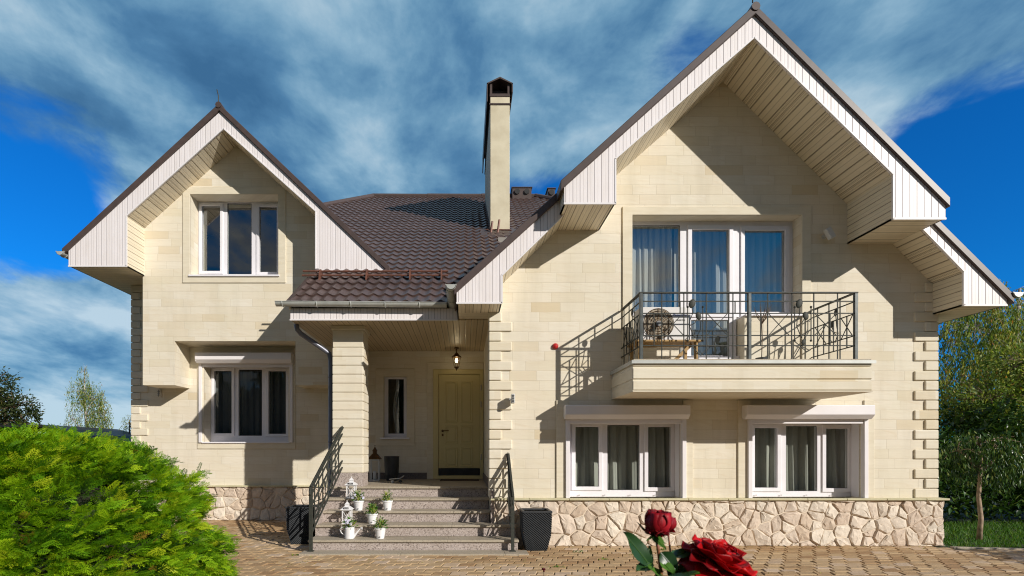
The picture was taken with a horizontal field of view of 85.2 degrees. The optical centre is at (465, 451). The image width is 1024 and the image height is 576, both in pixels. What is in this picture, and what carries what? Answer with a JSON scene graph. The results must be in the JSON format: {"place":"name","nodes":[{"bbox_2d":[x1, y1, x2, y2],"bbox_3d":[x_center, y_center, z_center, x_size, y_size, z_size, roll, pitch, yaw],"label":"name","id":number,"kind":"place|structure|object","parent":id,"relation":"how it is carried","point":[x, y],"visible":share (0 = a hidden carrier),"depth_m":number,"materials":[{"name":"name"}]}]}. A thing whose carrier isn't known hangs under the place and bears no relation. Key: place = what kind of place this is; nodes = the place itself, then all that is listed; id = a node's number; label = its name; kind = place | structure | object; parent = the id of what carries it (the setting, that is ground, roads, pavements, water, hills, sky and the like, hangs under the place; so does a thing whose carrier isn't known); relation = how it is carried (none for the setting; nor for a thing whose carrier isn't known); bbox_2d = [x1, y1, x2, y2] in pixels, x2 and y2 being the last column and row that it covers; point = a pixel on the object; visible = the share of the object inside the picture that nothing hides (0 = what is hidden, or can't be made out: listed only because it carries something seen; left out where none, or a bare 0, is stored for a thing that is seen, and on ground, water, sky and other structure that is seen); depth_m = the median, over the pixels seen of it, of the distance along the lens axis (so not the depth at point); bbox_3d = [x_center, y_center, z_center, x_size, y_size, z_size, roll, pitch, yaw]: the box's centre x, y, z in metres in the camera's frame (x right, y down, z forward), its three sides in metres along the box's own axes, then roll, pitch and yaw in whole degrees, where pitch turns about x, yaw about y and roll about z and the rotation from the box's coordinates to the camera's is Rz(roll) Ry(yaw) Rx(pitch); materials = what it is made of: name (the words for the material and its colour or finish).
{"place":"outdoors","nodes":[
{"label":"outdoors","id":0,"kind":"place"},
{"bbox_2d":[389,476,403,482],"bbox_3d":[-1.282,0.521,10.400,0.275,0.136,0.124,0,0,0],"label":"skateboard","id":1,"kind":"object","parent":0,"point":[393,479],"visible":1,"depth_m":10.34,"materials":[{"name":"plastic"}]},
{"bbox_2d":[0,0,1023,439],"label":"sky","id":2,"kind":"structure","parent":0,"point":[354,98],"materials":[{"name":"blue"}]},
{"bbox_2d":[172,520,1023,575],"bbox_3d":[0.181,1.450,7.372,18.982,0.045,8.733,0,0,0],"label":"paving","id":3,"kind":"structure","parent":0,"point":[260,539],"depth_m":7.24,"materials":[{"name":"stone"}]},
{"bbox_2d":[285,504,319,543],"bbox_3d":[-2.549,1.150,8.750,0.434,0.580,0.434,0,0,0],"label":"wicker planter","id":4,"kind":"object","parent":3,"relation":"on","point":[297,520],"visible":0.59,"depth_m":8.55,"materials":[{"name":"black wicker"}]},
{"bbox_2d":[292,548,663,567],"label":"weeds","id":5,"kind":"object","parent":3,"relation":"on","point":[554,566],"visible":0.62,"depth_m":7.45,"materials":[{"name":"green plant"}]},
{"bbox_2d":[519,508,551,550],"bbox_3d":[1.037,1.150,8.170,0.434,0.580,0.434,0,0,0],"label":"wicker planter","id":6,"kind":"object","parent":3,"relation":"on","point":[535,526],"visible":1,"depth_m":7.97,"materials":[{"name":"black wicker"}]},
{"bbox_2d":[235,546,1023,575],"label":"fallen leaves","id":7,"kind":"object","parent":3,"relation":"on","point":[599,570],"visible":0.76,"depth_m":7.38,"materials":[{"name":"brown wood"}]},
{"bbox_2d":[623,509,757,575],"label":"rose bush","id":8,"kind":"object","parent":3,"relation":"on","point":[702,556],"visible":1,"depth_m":0.89,"materials":[{"name":"red plant"}]},
{"bbox_2d":[940,465,1023,547],"bbox_3d":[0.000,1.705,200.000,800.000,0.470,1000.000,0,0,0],"label":"lawn ground","id":9,"kind":"structure","parent":0,"point":[985,519],"depth_m":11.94,"materials":[{"name":"plant"}]},
{"bbox_2d":[0,366,44,434],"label":"oak tree","id":10,"kind":"object","parent":9,"relation":"on","point":[11,404],"visible":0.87,"depth_m":20.92,"materials":[{"name":"green plant"}]},
{"bbox_2d":[0,424,132,485],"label":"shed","id":11,"kind":"structure","parent":9,"relation":"on","point":[115,432],"depth_m":21.16,"materials":[{"name":"green plant"}]},
{"bbox_2d":[64,365,113,428],"bbox_3d":[-16.294,-1.173,23.997,2.195,5.232,1.322,0,0,0],"label":"birch tree","id":12,"kind":"object","parent":9,"relation":"on","point":[84,397],"visible":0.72,"depth_m":23.91,"materials":[{"name":"green plant"}]},
{"bbox_2d":[0,421,242,575],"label":"juniper bush","id":13,"kind":"object","parent":9,"relation":"on","point":[71,504],"visible":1,"depth_m":4.77,"materials":[{"name":"green plant"}]},
{"bbox_2d":[119,415,131,432],"bbox_3d":[-14.544,-0.139,24.017,0.925,3.158,0.886,0,0,0],"label":"birch tree","id":14,"kind":"object","parent":9,"relation":"on","point":[126,427],"visible":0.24,"depth_m":23.89,"materials":[{"name":"green plant"}]},
{"bbox_2d":[56,0,1023,555],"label":"stone house","id":15,"kind":"structure","parent":9,"relation":"on","point":[216,238],"depth_m":8.50,"materials":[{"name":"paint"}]},
{"bbox_2d":[188,202,279,276],"bbox_3d":[-4.595,-4.306,11.223,1.813,1.670,0.445,0,0,0],"label":"window","id":16,"kind":"structure","parent":15,"relation":"in","point":[224,206],"depth_m":11.35,"materials":[{"name":"white plastic"}]},
{"bbox_2d":[195,352,293,442],"bbox_3d":[-4.582,-1.101,11.727,1.986,1.871,0.597,0,0,0],"label":"window","id":17,"kind":"structure","parent":15,"relation":"in","point":[268,362],"depth_m":11.93,"materials":[{"name":"white plastic"}]},
{"bbox_2d":[216,371,285,434],"bbox_3d":[-4.585,-0.560,12.220,1.986,2.400,0.102,0,0,0],"label":"curtain","id":18,"kind":"object","parent":15,"relation":"hanging from","point":[250,402],"visible":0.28,"depth_m":12.22,"materials":[{"name":"grey fabric"}]},
{"bbox_2d":[340,500,353,523],"bbox_3d":[-1.794,0.922,8.440,0.171,0.355,0.171,0,0,0],"label":"floor lantern","id":19,"kind":"object","parent":15,"relation":"on","point":[346,507],"visible":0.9,"depth_m":8.38,"materials":[{"name":"plastic"}]},
{"bbox_2d":[339,516,362,538],"bbox_3d":[-1.663,1.109,8.081,0.336,0.318,0.238,0,0,0],"label":"watering can","id":20,"kind":"object","parent":15,"relation":"on","point":[350,533],"visible":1,"depth_m":8.03,"materials":[{"name":"white metal"}]},
{"bbox_2d":[345,477,357,498],"bbox_3d":[-1.839,0.582,8.980,0.181,0.356,0.181,0,0,0],"label":"floor lantern","id":21,"kind":"object","parent":15,"relation":"on","point":[351,482],"visible":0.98,"depth_m":8.93,"materials":[{"name":"plastic"}]},
{"bbox_2d":[352,489,364,510],"bbox_3d":[-1.677,0.767,8.737,0.251,0.324,0.258,0,0,0],"label":"flower pot","id":22,"kind":"object","parent":15,"relation":"on","point":[358,504],"visible":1,"depth_m":8.69,"materials":[{"name":"white ceramic"}]},
{"bbox_2d":[365,503,378,523],"bbox_3d":[-1.419,0.934,8.426,0.248,0.329,0.276,0,0,-22],"label":"flower pot","id":23,"kind":"object","parent":15,"relation":"on","point":[372,516],"visible":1,"depth_m":8.38,"materials":[{"name":"white ceramic"}]},
{"bbox_2d":[369,445,381,480],"bbox_3d":[-1.779,0.233,10.950,0.232,0.713,0.232,0,0,0],"label":"floor lantern","id":24,"kind":"object","parent":15,"relation":"on","point":[374,456],"visible":0.98,"depth_m":10.89,"materials":[{"name":"plastic"}]},
{"bbox_2d":[373,516,388,538],"bbox_3d":[-1.238,1.099,8.081,0.267,0.340,0.282,0,0,0],"label":"flower pot","id":25,"kind":"object","parent":15,"relation":"on","point":[380,529],"visible":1,"depth_m":8.04,"materials":[{"name":"white ceramic"}]},
{"bbox_2d":[382,490,392,510],"bbox_3d":[-1.238,0.759,8.738,0.243,0.339,0.227,0,0,0],"label":"flower pot","id":26,"kind":"object","parent":15,"relation":"on","point":[387,504],"visible":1,"depth_m":8.70,"materials":[{"name":"white ceramic"}]},
{"bbox_2d":[384,456,398,480],"bbox_3d":[-1.474,0.345,11.150,0.312,0.490,0.312,0,0,0],"label":"tall planter","id":27,"kind":"object","parent":15,"relation":"on","point":[391,465],"visible":0.89,"depth_m":11.03,"materials":[{"name":"grey plastic"}]},
{"bbox_2d":[380,377,408,438],"bbox_3d":[-1.472,-0.924,11.698,0.612,1.348,0.275,0,0,0],"label":"window","id":28,"kind":"structure","parent":15,"relation":"in","point":[387,435],"depth_m":11.76,"materials":[{"name":"white plastic"}]},
{"bbox_2d":[393,380,399,432],"bbox_3d":[-1.490,-0.910,12.050,0.148,1.500,0.037,0,0,0],"label":"curtain","id":29,"kind":"object","parent":15,"relation":"hanging from","point":[396,422],"visible":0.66,"depth_m":12.05,"materials":[{"name":"grey fabric"}]},
{"bbox_2d":[452,347,460,370],"bbox_3d":[-0.173,-1.862,11.250,0.200,0.476,0.173,0,0,0],"label":"hanging lantern","id":30,"kind":"object","parent":15,"relation":"hanging from","point":[456,355],"visible":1,"depth_m":11.23,"materials":[{"name":"black metal"}]},
{"bbox_2d":[440,479,478,480],"bbox_3d":[-0.110,0.582,11.225,0.780,0.014,0.450,0,0,0],"label":"doormat","id":31,"kind":"object","parent":15,"relation":"on","point":[459,480],"visible":1,"depth_m":11.00,"materials":[{"name":"rubber"}]},
{"bbox_2d":[439,374,481,474],"bbox_3d":[-0.105,-0.552,11.623,0.903,2.115,0.135,0,0,0],"label":"door","id":32,"kind":"structure","parent":15,"relation":"in","point":[459,394],"depth_m":11.63,"materials":[{"name":"paint"}]},
{"bbox_2d":[509,394,514,403],"bbox_3d":[0.716,-0.790,8.382,0.064,0.140,0.243,0,0,-6],"label":"security spotlight","id":33,"kind":"object","parent":15,"relation":"attached to","point":[512,399],"visible":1,"depth_m":8.27,"materials":[{"name":"plastic"}]},
{"bbox_2d":[552,343,557,348],"bbox_3d":[1.381,-1.606,8.480,0.092,0.092,0.067,0,0,0],"label":"alarm siren","id":34,"kind":"object","parent":15,"relation":"attached to","point":[554,345],"visible":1,"depth_m":8.46,"materials":[{"name":"red plastic"}]},
{"bbox_2d":[576,426,668,488],"bbox_3d":[2.457,0.030,8.990,1.926,1.380,0.102,0,0,0],"label":"curtain","id":35,"kind":"object","parent":15,"relation":"hanging from","point":[622,457],"visible":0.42,"depth_m":8.99,"materials":[{"name":"grey fabric"}]},
{"bbox_2d":[563,405,689,497],"bbox_3d":[2.441,0.013,8.564,1.878,1.415,0.501,0,0,0],"label":"window","id":36,"kind":"structure","parent":15,"relation":"in","point":[600,416],"depth_m":8.69,"materials":[{"name":"white plastic"}]},
{"bbox_2d":[632,227,671,311],"bbox_3d":[2.913,-2.435,9.020,0.910,2.450,0.101,0,0,0],"label":"curtain","id":37,"kind":"object","parent":15,"relation":"hanging from","point":[651,259],"visible":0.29,"depth_m":9.01,"materials":[{"name":"grey fabric"}]},
{"bbox_2d":[627,340,701,360],"bbox_3d":[2.885,-1.407,8.070,0.930,0.342,0.460,0,0,0],"label":"timber stand","id":38,"kind":"object","parent":15,"relation":"on","point":[672,342],"visible":0.63,"depth_m":7.92,"materials":[{"name":"brown wood"}]},
{"bbox_2d":[635,307,690,339],"bbox_3d":[2.862,-1.820,8.059,0.725,0.480,0.322,0,0,0],"label":"air conditioner unit","id":39,"kind":"object","parent":38,"relation":"on","point":[648,324],"visible":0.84,"depth_m":7.92,"materials":[{"name":"paint"}]},
{"bbox_2d":[632,221,801,358],"bbox_3d":[3.851,-2.450,8.628,2.705,2.461,0.335,0,0,0],"label":"balcony door","id":40,"kind":"structure","parent":15,"relation":"in","point":[736,230],"depth_m":8.72,"materials":[{"name":"white plastic"}]},
{"bbox_2d":[674,228,781,354],"bbox_3d":[4.339,-2.435,9.080,1.841,2.450,0.073,0,0,0],"label":"curtain","id":41,"kind":"object","parent":15,"relation":"hanging from","point":[763,261],"visible":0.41,"depth_m":9.08,"materials":[{"name":"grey fabric"}]},
{"bbox_2d":[754,302,771,358],"bbox_3d":[4.472,-1.736,8.286,0.240,0.999,0.194,0,0,0],"label":"dry plant","id":42,"kind":"object","parent":15,"relation":"on","point":[763,319],"visible":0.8,"depth_m":8.29,"materials":[{"name":"brown plant"}]},
{"bbox_2d":[755,427,844,490],"bbox_3d":[5.232,0.030,8.990,1.918,1.380,0.102,0,0,0],"label":"curtain","id":43,"kind":"object","parent":15,"relation":"hanging from","point":[799,458],"visible":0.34,"depth_m":8.99,"materials":[{"name":"grey fabric"}]},
{"bbox_2d":[742,405,874,497],"bbox_3d":[5.188,0.013,8.564,1.926,1.415,0.501,0,0,0],"label":"window","id":44,"kind":"structure","parent":15,"relation":"in","point":[779,417],"depth_m":8.60,"materials":[{"name":"white plastic"}]},
{"bbox_2d":[821,227,835,239],"bbox_3d":[5.500,-3.286,8.411,0.153,0.183,0.178,0,0,0],"label":"security spotlight","id":45,"kind":"object","parent":15,"relation":"attached to","point":[829,234],"visible":1,"depth_m":8.34,"materials":[{"name":"plastic"}]},
{"bbox_2d":[936,281,1023,504],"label":"birch tree","id":46,"kind":"object","parent":9,"relation":"on","point":[996,337],"visible":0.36,"depth_m":13.49,"materials":[{"name":"green plant"}]},
{"bbox_2d":[936,397,1023,525],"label":"hedge","id":47,"kind":"object","parent":9,"relation":"on","point":[986,421],"visible":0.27,"depth_m":11.19,"materials":[{"name":"green plant"}]},
{"bbox_2d":[936,428,1023,539],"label":"weeping tree","id":48,"kind":"object","parent":9,"relation":"on","point":[978,458],"visible":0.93,"depth_m":8.91,"materials":[{"name":"green plant"}]},
{"bbox_2d":[938,339,1023,464],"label":"dense tree","id":49,"kind":"object","parent":9,"relation":"on","point":[1014,391],"visible":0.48,"depth_m":11.97,"materials":[{"name":"green plant"}]},
{"bbox_2d":[950,546,1023,549],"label":"lawn kerb","id":50,"kind":"structure","parent":9,"relation":"on","point":[976,548],"depth_m":8.19,"materials":[{"name":"beige stone"}]}
]}

